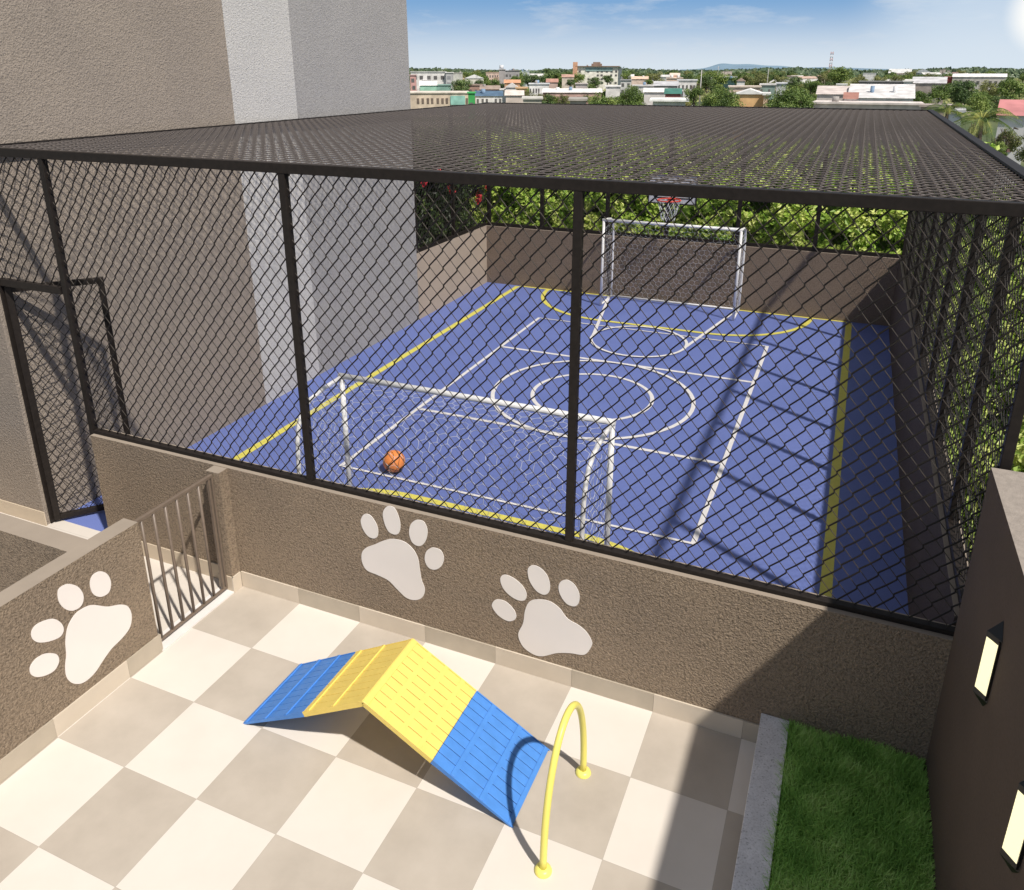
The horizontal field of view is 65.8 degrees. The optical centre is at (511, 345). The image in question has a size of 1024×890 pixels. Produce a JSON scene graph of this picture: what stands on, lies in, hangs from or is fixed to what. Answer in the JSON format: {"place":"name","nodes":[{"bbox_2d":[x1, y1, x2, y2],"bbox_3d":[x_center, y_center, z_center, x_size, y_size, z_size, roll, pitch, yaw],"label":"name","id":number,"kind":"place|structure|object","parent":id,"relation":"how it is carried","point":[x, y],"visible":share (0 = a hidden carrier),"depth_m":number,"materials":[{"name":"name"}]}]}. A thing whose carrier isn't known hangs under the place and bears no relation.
{"place":"outdoors","nodes":[
{"label":"outdoors","id":0,"kind":"place"},
{"bbox_2d":[0,512,219,633],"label":"corridor floor","id":1,"kind":"structure","parent":0,"point":[73,529],"depth_m":6.88,"materials":[{"name":"tile"}]},
{"bbox_2d":[0,513,86,591],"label":"cross wall","id":2,"kind":"structure","parent":1,"relation":"on","point":[27,548],"depth_m":5.59,"materials":[{"name":"brown paint"}]},
{"bbox_2d":[162,587,233,650],"bbox_3d":[-2.598,2.235,6.453,0.163,0.062,0.795,8,21,22],"label":"threshold","id":3,"kind":"object","parent":1,"relation":"on","point":[190,623],"visible":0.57,"depth_m":6.43,"materials":[{"name":"white stone"}]},
{"bbox_2d":[0,0,418,525],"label":"apartment tower","id":4,"kind":"structure","parent":0,"point":[75,68],"depth_m":8.83,"materials":[{"name":"beige paint"}]},
{"bbox_2d":[0,102,1023,201],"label":"overhead netting","id":5,"kind":"object","parent":4,"relation":"attached to","point":[823,127],"visible":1,"depth_m":7.04,"materials":[{"name":"brown paint"}]},
{"bbox_2d":[0,585,755,889],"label":"patio floor","id":6,"kind":"structure","parent":0,"point":[166,769],"depth_m":4.88,"materials":[{"name":"tile"}]},
{"bbox_2d":[0,518,162,783],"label":"parapet wall","id":7,"kind":"structure","parent":6,"relation":"on","point":[38,714],"depth_m":5.25,"materials":[{"name":"brown paint"}]},
{"bbox_2d":[29,571,131,683],"bbox_3d":[-2.923,1.929,5.370,0.004,0.790,0.776,8,21,22],"label":"paw print","id":8,"kind":"object","parent":7,"relation":"attached to","point":[95,634],"visible":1,"depth_m":5.40,"materials":[{"name":"white paint"}]},
{"bbox_2d":[133,474,227,639],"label":"railing gate","id":9,"kind":"structure","parent":7,"relation":"attached to","point":[208,479],"depth_m":6.27,"materials":[{"name":"brown metal"}]},
{"bbox_2d":[243,638,549,827],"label":"dog ramp","id":10,"kind":"structure","parent":6,"relation":"on","point":[415,695],"depth_m":5.07,"materials":[{"name":"yellow paint"}]},
{"bbox_2d":[90,429,955,762],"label":"wall","id":11,"kind":"structure","parent":6,"relation":"on","point":[718,655],"depth_m":5.52,"materials":[{"name":"brown paint"}]},
{"bbox_2d":[361,506,443,599],"bbox_3d":[-0.839,1.579,6.000,0.732,0.790,0.004,8,21,22],"label":"paw print","id":12,"kind":"object","parent":11,"relation":"attached to","point":[395,562],"visible":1,"depth_m":6.03,"materials":[{"name":"white paint"}]},
{"bbox_2d":[0,147,1023,635],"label":"front fence","id":13,"kind":"object","parent":11,"relation":"on","point":[580,189],"visible":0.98,"depth_m":5.11,"materials":[{"name":"metal"}]},
{"bbox_2d":[4,277,130,519],"bbox_3d":[-4.151,0.539,7.571,0.790,2.370,0.040,-9,21,-25],"label":"court door","id":14,"kind":"structure","parent":13,"relation":"attached to","point":[33,403],"depth_m":7.48,"materials":[{"name":"brown paint"}]},
{"bbox_2d":[492,565,591,655],"bbox_3d":[0.207,1.906,5.639,0.772,0.765,0.004,8,21,22],"label":"paw print","id":15,"kind":"object","parent":11,"relation":"attached to","point":[548,628],"visible":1,"depth_m":5.64,"materials":[{"name":"white paint"}]},
{"bbox_2d":[534,701,590,878],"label":"jump arch","id":16,"kind":"structure","parent":6,"relation":"on","point":[542,869],"depth_m":4.37,"materials":[{"name":"plastic"}]},
{"bbox_2d":[731,713,788,889],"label":"planter kerb","id":17,"kind":"structure","parent":6,"relation":"on","point":[752,864],"depth_m":4.50,"materials":[{"name":"concrete"}]},
{"bbox_2d":[757,718,935,889],"bbox_3d":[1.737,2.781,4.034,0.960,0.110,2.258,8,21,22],"label":"lawn","id":18,"kind":"structure","parent":17,"relation":"in","point":[810,814],"depth_m":4.42,"materials":[{"name":"green plant"}]},
{"bbox_2d":[61,282,908,614],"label":"court floor","id":19,"kind":"structure","parent":0,"point":[95,520],"depth_m":9.79,"materials":[{"name":"rubber"}]},
{"bbox_2d":[383,450,404,472],"bbox_3d":[-1.304,1.278,8.747,0.252,0.248,0.252,8,21,22],"label":"basketball","id":20,"kind":"object","parent":19,"relation":"on","point":[388,460],"visible":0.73,"depth_m":8.66,"materials":[{"name":"orange rubber"}]},
{"bbox_2d":[295,372,615,545],"bbox_3d":[-0.508,1.297,6.554,2.548,1.664,0.743,8,21,22],"label":"football goal","id":21,"kind":"object","parent":19,"relation":"on","point":[610,430],"visible":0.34,"depth_m":6.34,"materials":[{"name":"metal"}]},
{"bbox_2d":[599,218,746,320],"bbox_3d":[2.943,-1.486,14.563,2.498,1.654,0.743,8,21,22],"label":"football goal","id":22,"kind":"object","parent":19,"relation":"on","point":[734,313],"visible":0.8,"depth_m":14.63,"materials":[{"name":"metal"}]},
{"bbox_2d":[406,0,1023,69],"label":"sky","id":23,"kind":"structure","parent":0,"point":[461,34],"materials":[{"name":"blue"}]},
{"bbox_2d":[410,77,1023,561],"bbox_3d":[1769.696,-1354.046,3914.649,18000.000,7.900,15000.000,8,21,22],"label":"ground","id":24,"kind":"structure","parent":0,"point":[986,135],"depth_m":172.91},
{"bbox_2d":[409,75,416,90],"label":"building","id":25,"kind":"structure","parent":24,"relation":"on","point":[413,85],"depth_m":329.91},
{"bbox_2d":[410,71,445,90],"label":"building","id":26,"kind":"structure","parent":24,"relation":"on","point":[439,77],"depth_m":358.13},
{"bbox_2d":[419,81,436,90],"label":"building","id":27,"kind":"structure","parent":24,"relation":"on","point":[428,85],"depth_m":303.08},
{"bbox_2d":[410,91,468,116],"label":"building","id":28,"kind":"structure","parent":24,"relation":"on","point":[423,99],"depth_m":218.71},
{"bbox_2d":[437,84,450,90],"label":"building","id":29,"kind":"structure","parent":24,"relation":"on","point":[442,87],"depth_m":307.97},
{"bbox_2d":[445,72,453,90],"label":"building","id":30,"kind":"structure","parent":24,"relation":"on","point":[449,77],"depth_m":357.07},
{"bbox_2d":[414,128,486,247],"bbox_3d":[-2.175,-2.516,15.642,2.448,3.553,3.658,8,21,22],"label":"flowering shrub","id":31,"kind":"object","parent":24,"relation":"on","point":[443,206],"visible":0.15,"depth_m":15.21,"materials":[{"name":"green plant"}]},
{"bbox_2d":[417,226,486,318],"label":"court side wall","id":32,"kind":"structure","parent":24,"relation":"on","point":[463,251],"depth_m":15.06,"materials":[{"name":"paint"}]},
{"bbox_2d":[411,111,486,252],"bbox_3d":[-1.115,-3.157,14.664,0.060,2.344,2.924,8,21,22],"label":"side fence","id":33,"kind":"object","parent":32,"relation":"on","point":[453,225],"visible":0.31,"depth_m":14.68,"materials":[{"name":"black metal"}]},
{"bbox_2d":[448,79,472,90],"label":"tree","id":34,"kind":"object","parent":24,"relation":"on","point":[460,84],"visible":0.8,"depth_m":283.51,"materials":[{"name":"green plant"}]},
{"bbox_2d":[467,92,475,112],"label":"building","id":35,"kind":"structure","parent":24,"relation":"on","point":[471,97],"depth_m":211.71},
{"bbox_2d":[465,75,483,86],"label":"building","id":36,"kind":"structure","parent":24,"relation":"on","point":[474,78],"depth_m":425.98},
{"bbox_2d":[468,84,482,103],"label":"building","id":37,"kind":"structure","parent":24,"relation":"on","point":[474,87],"depth_m":285.03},
{"bbox_2d":[475,89,502,103],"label":"building","id":38,"kind":"structure","parent":24,"relation":"on","point":[482,95],"depth_m":227.37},
{"bbox_2d":[480,84,500,90],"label":"building","id":39,"kind":"structure","parent":24,"relation":"on","point":[491,87],"depth_m":253.45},
{"bbox_2d":[486,72,498,80],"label":"building","id":40,"kind":"structure","parent":24,"relation":"on","point":[493,75],"depth_m":586.35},
{"bbox_2d":[498,69,505,87],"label":"building","id":41,"kind":"structure","parent":24,"relation":"on","point":[501,75],"depth_m":416.38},
{"bbox_2d":[505,68,519,79],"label":"building","id":42,"kind":"structure","parent":24,"relation":"on","point":[509,74],"depth_m":427.49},
{"bbox_2d":[505,90,523,125],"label":"building","id":43,"kind":"structure","parent":24,"relation":"on","point":[513,96],"depth_m":181.65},
{"bbox_2d":[522,96,542,132],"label":"building","id":44,"kind":"structure","parent":24,"relation":"on","point":[532,99],"depth_m":162.45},
{"bbox_2d":[523,74,544,85],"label":"tree","id":45,"kind":"object","parent":24,"relation":"on","point":[529,78],"visible":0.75,"depth_m":452.87,"materials":[{"name":"green plant"}]},
{"bbox_2d":[528,80,549,94],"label":"building","id":46,"kind":"structure","parent":24,"relation":"on","point":[536,87],"depth_m":285.12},
{"bbox_2d":[539,69,565,87],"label":"tree","id":47,"kind":"object","parent":24,"relation":"on","point":[551,73],"visible":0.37,"depth_m":470.84,"materials":[{"name":"green plant"}]},
{"bbox_2d":[546,79,558,87],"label":"building","id":48,"kind":"structure","parent":24,"relation":"on","point":[553,83],"depth_m":313.31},
{"bbox_2d":[562,74,573,87],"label":"building","id":49,"kind":"structure","parent":24,"relation":"on","point":[565,77],"depth_m":397.88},
{"bbox_2d":[542,87,602,103],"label":"building","id":50,"kind":"structure","parent":24,"relation":"on","point":[571,92],"depth_m":238.32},
{"bbox_2d":[568,97,587,131],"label":"building","id":51,"kind":"structure","parent":24,"relation":"on","point":[577,100],"depth_m":143.04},
{"bbox_2d":[587,77,602,87],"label":"tree","id":52,"kind":"object","parent":24,"relation":"on","point":[595,81],"visible":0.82,"depth_m":311.01,"materials":[{"name":"green plant"}]},
{"bbox_2d":[573,62,621,90],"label":"building","id":53,"kind":"structure","parent":24,"relation":"on","point":[597,69],"depth_m":469.93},
{"bbox_2d":[587,92,619,104],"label":"tree","id":54,"kind":"object","parent":24,"relation":"on","point":[599,100],"visible":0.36,"depth_m":123.06,"materials":[{"name":"green plant"}]},
{"bbox_2d":[605,85,620,103],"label":"building","id":55,"kind":"structure","parent":24,"relation":"on","point":[612,91],"depth_m":255.30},
{"bbox_2d":[620,79,631,93],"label":"building","id":56,"kind":"structure","parent":24,"relation":"on","point":[625,83],"depth_m":301.19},
{"bbox_2d":[614,85,645,104],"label":"tree","id":57,"kind":"object","parent":24,"relation":"on","point":[631,96],"visible":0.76,"depth_m":126.69,"materials":[{"name":"green plant"}]},
{"bbox_2d":[631,76,648,84],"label":"building","id":58,"kind":"structure","parent":24,"relation":"on","point":[638,80],"depth_m":375.42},
{"bbox_2d":[632,82,653,102],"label":"building","id":59,"kind":"structure","parent":24,"relation":"on","point":[641,87],"depth_m":248.86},
{"bbox_2d":[643,88,664,104],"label":"building","id":60,"kind":"structure","parent":24,"relation":"on","point":[649,93],"depth_m":197.80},
{"bbox_2d":[645,71,664,84],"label":"tree","id":61,"kind":"object","parent":24,"relation":"on","point":[655,77],"visible":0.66,"depth_m":418.95,"materials":[{"name":"green plant"}]},
{"bbox_2d":[653,81,678,87],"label":"building","id":62,"kind":"structure","parent":24,"relation":"on","point":[665,84],"depth_m":234.56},
{"bbox_2d":[649,97,688,137],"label":"building","id":63,"kind":"structure","parent":24,"relation":"on","point":[677,101],"depth_m":140.86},
{"bbox_2d":[664,88,681,97],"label":"building","id":64,"kind":"structure","parent":24,"relation":"on","point":[672,92],"depth_m":183.15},
{"bbox_2d":[677,79,697,105],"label":"building","id":65,"kind":"structure","parent":24,"relation":"on","point":[685,83],"depth_m":278.84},
{"bbox_2d":[683,83,704,105],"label":"tree","id":66,"kind":"object","parent":24,"relation":"on","point":[693,93],"visible":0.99,"depth_m":111.47,"materials":[{"name":"green plant"}]},
{"bbox_2d":[486,225,907,325],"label":"court end wall","id":67,"kind":"structure","parent":24,"relation":"on","point":[834,287],"depth_m":14.76,"materials":[{"name":"paint"}]},
{"bbox_2d":[486,111,921,258],"bbox_3d":[3.090,-3.093,14.488,7.820,2.349,0.076,8,21,22],"label":"end fence","id":68,"kind":"object","parent":67,"relation":"on","point":[751,244],"visible":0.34,"depth_m":14.50,"materials":[{"name":"brown paint"}]},
{"bbox_2d":[648,173,698,221],"bbox_3d":[2.872,-2.682,14.375,0.900,0.801,0.566,8,21,22],"label":"basketball hoop","id":69,"kind":"object","parent":68,"relation":"attached to","point":[663,200],"visible":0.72,"depth_m":14.46,"materials":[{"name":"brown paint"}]},
{"bbox_2d":[698,74,715,95],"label":"tree","id":70,"kind":"object","parent":24,"relation":"on","point":[706,80],"visible":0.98,"depth_m":396.19,"materials":[{"name":"green plant"}]},
{"bbox_2d":[696,70,729,89],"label":"tree","id":71,"kind":"object","parent":24,"relation":"on","point":[720,78],"visible":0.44,"depth_m":431.04,"materials":[{"name":"green plant"}]},
{"bbox_2d":[409,66,1023,79],"bbox_3d":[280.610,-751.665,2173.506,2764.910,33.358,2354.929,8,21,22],"label":"distant wood","id":72,"kind":"object","parent":24,"relation":"on","point":[1014,73],"visible":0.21,"depth_m":1340.52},
{"bbox_2d":[410,77,1023,104],"bbox_3d":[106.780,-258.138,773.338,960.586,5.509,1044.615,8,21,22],"label":"scrub","id":73,"kind":"object","parent":24,"relation":"on","point":[947,101],"visible":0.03,"depth_m":389.45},
{"bbox_2d":[699,85,745,130],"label":"tree","id":74,"kind":"object","parent":24,"relation":"on","point":[726,97],"visible":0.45,"depth_m":96.11,"materials":[{"name":"green plant"}]},
{"bbox_2d":[457,131,999,313],"bbox_3d":[3.252,-2.461,15.715,10.969,3.444,1.700,8,21,22],"label":"hedge","id":75,"kind":"object","parent":24,"relation":"on","point":[553,222],"visible":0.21,"depth_m":15.18,"materials":[{"name":"green plant"}]},
{"bbox_2d":[728,85,761,99],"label":"building","id":76,"kind":"structure","parent":24,"relation":"on","point":[737,88],"depth_m":220.23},
{"bbox_2d":[734,88,763,134],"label":"building","id":77,"kind":"structure","parent":24,"relation":"on","point":[750,97],"depth_m":146.79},
{"bbox_2d":[752,73,769,84],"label":"tree","id":78,"kind":"object","parent":24,"relation":"on","point":[762,78],"visible":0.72,"depth_m":425.94,"materials":[{"name":"green plant"}]},
{"bbox_2d":[759,83,775,100],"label":"building","id":79,"kind":"structure","parent":24,"relation":"on","point":[767,87],"depth_m":227.32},
{"bbox_2d":[762,84,815,107],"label":"tree","id":80,"kind":"object","parent":24,"relation":"on","point":[790,98],"visible":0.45,"depth_m":103.69,"materials":[{"name":"green plant"}]},
{"bbox_2d":[786,76,803,87],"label":"tree","id":81,"kind":"object","parent":24,"relation":"on","point":[794,81],"visible":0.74,"depth_m":339.96,"materials":[{"name":"green plant"}]},
{"bbox_2d":[802,79,823,93],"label":"tree","id":82,"kind":"object","parent":24,"relation":"on","point":[811,85],"visible":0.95,"depth_m":293.84,"materials":[{"name":"green plant"}]},
{"bbox_2d":[814,73,832,83],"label":"tree","id":83,"kind":"object","parent":24,"relation":"on","point":[824,79],"visible":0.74,"depth_m":353.94,"materials":[{"name":"green plant"}]},
{"bbox_2d":[816,86,849,100],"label":"building","id":84,"kind":"structure","parent":24,"relation":"on","point":[825,92],"depth_m":171.20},
{"bbox_2d":[827,66,854,82],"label":"tree","id":85,"kind":"object","parent":24,"relation":"on","point":[839,74],"visible":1,"depth_m":306.77,"materials":[{"name":"green plant"}]},
{"bbox_2d":[843,92,858,100],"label":"building","id":86,"kind":"structure","parent":24,"relation":"on","point":[850,96],"depth_m":152.54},
{"bbox_2d":[812,96,922,140],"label":"building","id":87,"kind":"structure","parent":24,"relation":"on","point":[834,102],"depth_m":145.36,"materials":[{"name":"paint"}]},
{"bbox_2d":[858,81,903,83],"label":"building","id":88,"kind":"structure","parent":24,"relation":"on","point":[881,82],"depth_m":260.17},
{"bbox_2d":[848,84,914,101],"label":"building","id":89,"kind":"structure","parent":24,"relation":"on","point":[886,92],"depth_m":164.63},
{"bbox_2d":[888,69,911,74],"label":"building","id":90,"kind":"structure","parent":24,"relation":"on","point":[899,71],"depth_m":863.23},
{"bbox_2d":[913,91,932,103],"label":"tree","id":91,"kind":"object","parent":24,"relation":"on","point":[921,96],"visible":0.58,"depth_m":161.91,"materials":[{"name":"green plant"}]},
{"bbox_2d":[889,261,967,625],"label":"court shaded wall","id":92,"kind":"structure","parent":24,"relation":"on","point":[914,426],"depth_m":7.03,"materials":[{"name":"paint"}]},
{"bbox_2d":[902,132,1023,607],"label":"side fence","id":93,"kind":"object","parent":92,"relation":"on","point":[924,250],"visible":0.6,"depth_m":5.99,"materials":[{"name":"brown paint"}]},
{"bbox_2d":[912,77,947,103],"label":"building","id":94,"kind":"structure","parent":24,"relation":"on","point":[924,84],"depth_m":249.03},
{"bbox_2d":[928,84,952,103],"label":"tree","id":95,"kind":"object","parent":24,"relation":"on","point":[937,91],"visible":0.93,"depth_m":176.86,"materials":[{"name":"green plant"}]},
{"bbox_2d":[919,103,963,116],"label":"building","id":96,"kind":"structure","parent":24,"relation":"on","point":[922,105],"depth_m":128.28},
{"bbox_2d":[922,102,979,124],"bbox_3d":[33.397,-14.167,62.809,5.869,9.948,5.212,2,19,4],"label":"palm tree","id":97,"kind":"object","parent":24,"relation":"on","point":[947,111],"visible":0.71,"depth_m":60.84,"materials":[{"name":"green plant"}]},
{"bbox_2d":[948,108,965,124],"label":"building","id":98,"kind":"structure","parent":24,"relation":"on","point":[951,118],"depth_m":88.99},
{"bbox_2d":[947,80,980,104],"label":"tree","id":99,"kind":"object","parent":24,"relation":"on","point":[960,88],"visible":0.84,"depth_m":178.59,"materials":[{"name":"green plant"}]},
{"bbox_2d":[921,270,1023,548],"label":"hedge","id":100,"kind":"object","parent":24,"relation":"on","point":[1018,464],"visible":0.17,"depth_m":9.71,"materials":[{"name":"green plant"}]},
{"bbox_2d":[925,467,1023,889],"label":"tall wall","id":101,"kind":"structure","parent":24,"relation":"on","point":[974,763],"depth_m":3.69,"materials":[{"name":"paint"}]},
{"bbox_2d":[973,621,1003,705],"bbox_3d":[2.135,1.427,3.559,0.052,0.474,0.120,8,21,22],"label":"wall lamp","id":102,"kind":"object","parent":101,"relation":"attached to","point":[988,662],"visible":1,"depth_m":3.52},
{"bbox_2d":[1000,780,1023,872],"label":"wall lamp","id":103,"kind":"object","parent":101,"relation":"attached to","point":[1012,851],"visible":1,"depth_m":2.80,"materials":[{"name":"glass"}]},
{"bbox_2d":[967,121,987,136],"bbox_3d":[34.431,-12.648,60.030,1.603,8.908,1.153,-7,21,-20],"label":"tree","id":104,"kind":"object","parent":24,"relation":"on","point":[972,130],"visible":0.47,"depth_m":58.77,"materials":[{"name":"green plant"}]},
{"bbox_2d":[965,92,992,123],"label":"tree","id":105,"kind":"object","parent":24,"relation":"on","point":[979,100],"visible":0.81,"depth_m":116.03,"materials":[{"name":"green plant"}]},
{"bbox_2d":[952,74,1006,92],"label":"building","id":106,"kind":"structure","parent":24,"relation":"on","point":[980,78],"depth_m":397.37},
{"bbox_2d":[953,108,1023,141],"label":"palm tree","id":107,"kind":"object","parent":24,"relation":"on","point":[982,119],"visible":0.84,"depth_m":51.62,"materials":[{"name":"green plant"}]},
{"bbox_2d":[978,79,999,99],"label":"tree","id":108,"kind":"object","parent":24,"relation":"on","point":[991,90],"visible":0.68,"depth_m":213.84,"materials":[{"name":"green plant"}]},
{"bbox_2d":[974,184,1023,291],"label":"hedge","id":109,"kind":"object","parent":24,"relation":"on","point":[1016,256],"visible":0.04,"depth_m":17.26,"materials":[{"name":"green plant"}]},
{"bbox_2d":[990,135,1007,155],"bbox_3d":[31.735,-9.849,52.983,1.651,8.254,1.504,8,21,22],"label":"tree","id":110,"kind":"object","parent":24,"relation":"on","point":[1001,145],"visible":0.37,"depth_m":51.52,"materials":[{"name":"green plant"}]},
{"bbox_2d":[988,127,1023,186],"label":"tree","id":111,"kind":"object","parent":24,"relation":"on","point":[1014,142],"visible":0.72,"depth_m":61.89,"materials":[{"name":"green plant"}]},
{"bbox_2d":[994,99,1023,199],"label":"building","id":112,"kind":"structure","parent":24,"relation":"on","point":[1015,107],"depth_m":76.22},
{"bbox_2d":[995,77,1023,97],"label":"tree","id":113,"kind":"object","parent":24,"relation":"on","point":[1005,88],"visible":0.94,"depth_m":210.97,"materials":[{"name":"green plant"}]},
{"bbox_2d":[1012,135,1023,161],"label":"tree","id":114,"kind":"object","parent":24,"relation":"on","point":[1020,157],"visible":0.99,"depth_m":51.23,"materials":[{"name":"green plant"}]},
{"bbox_2d":[681,63,887,70],"bbox_3d":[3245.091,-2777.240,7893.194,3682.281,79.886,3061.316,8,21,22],"label":"hills","id":115,"kind":"structure","parent":0,"point":[722,66],"depth_m":7591.90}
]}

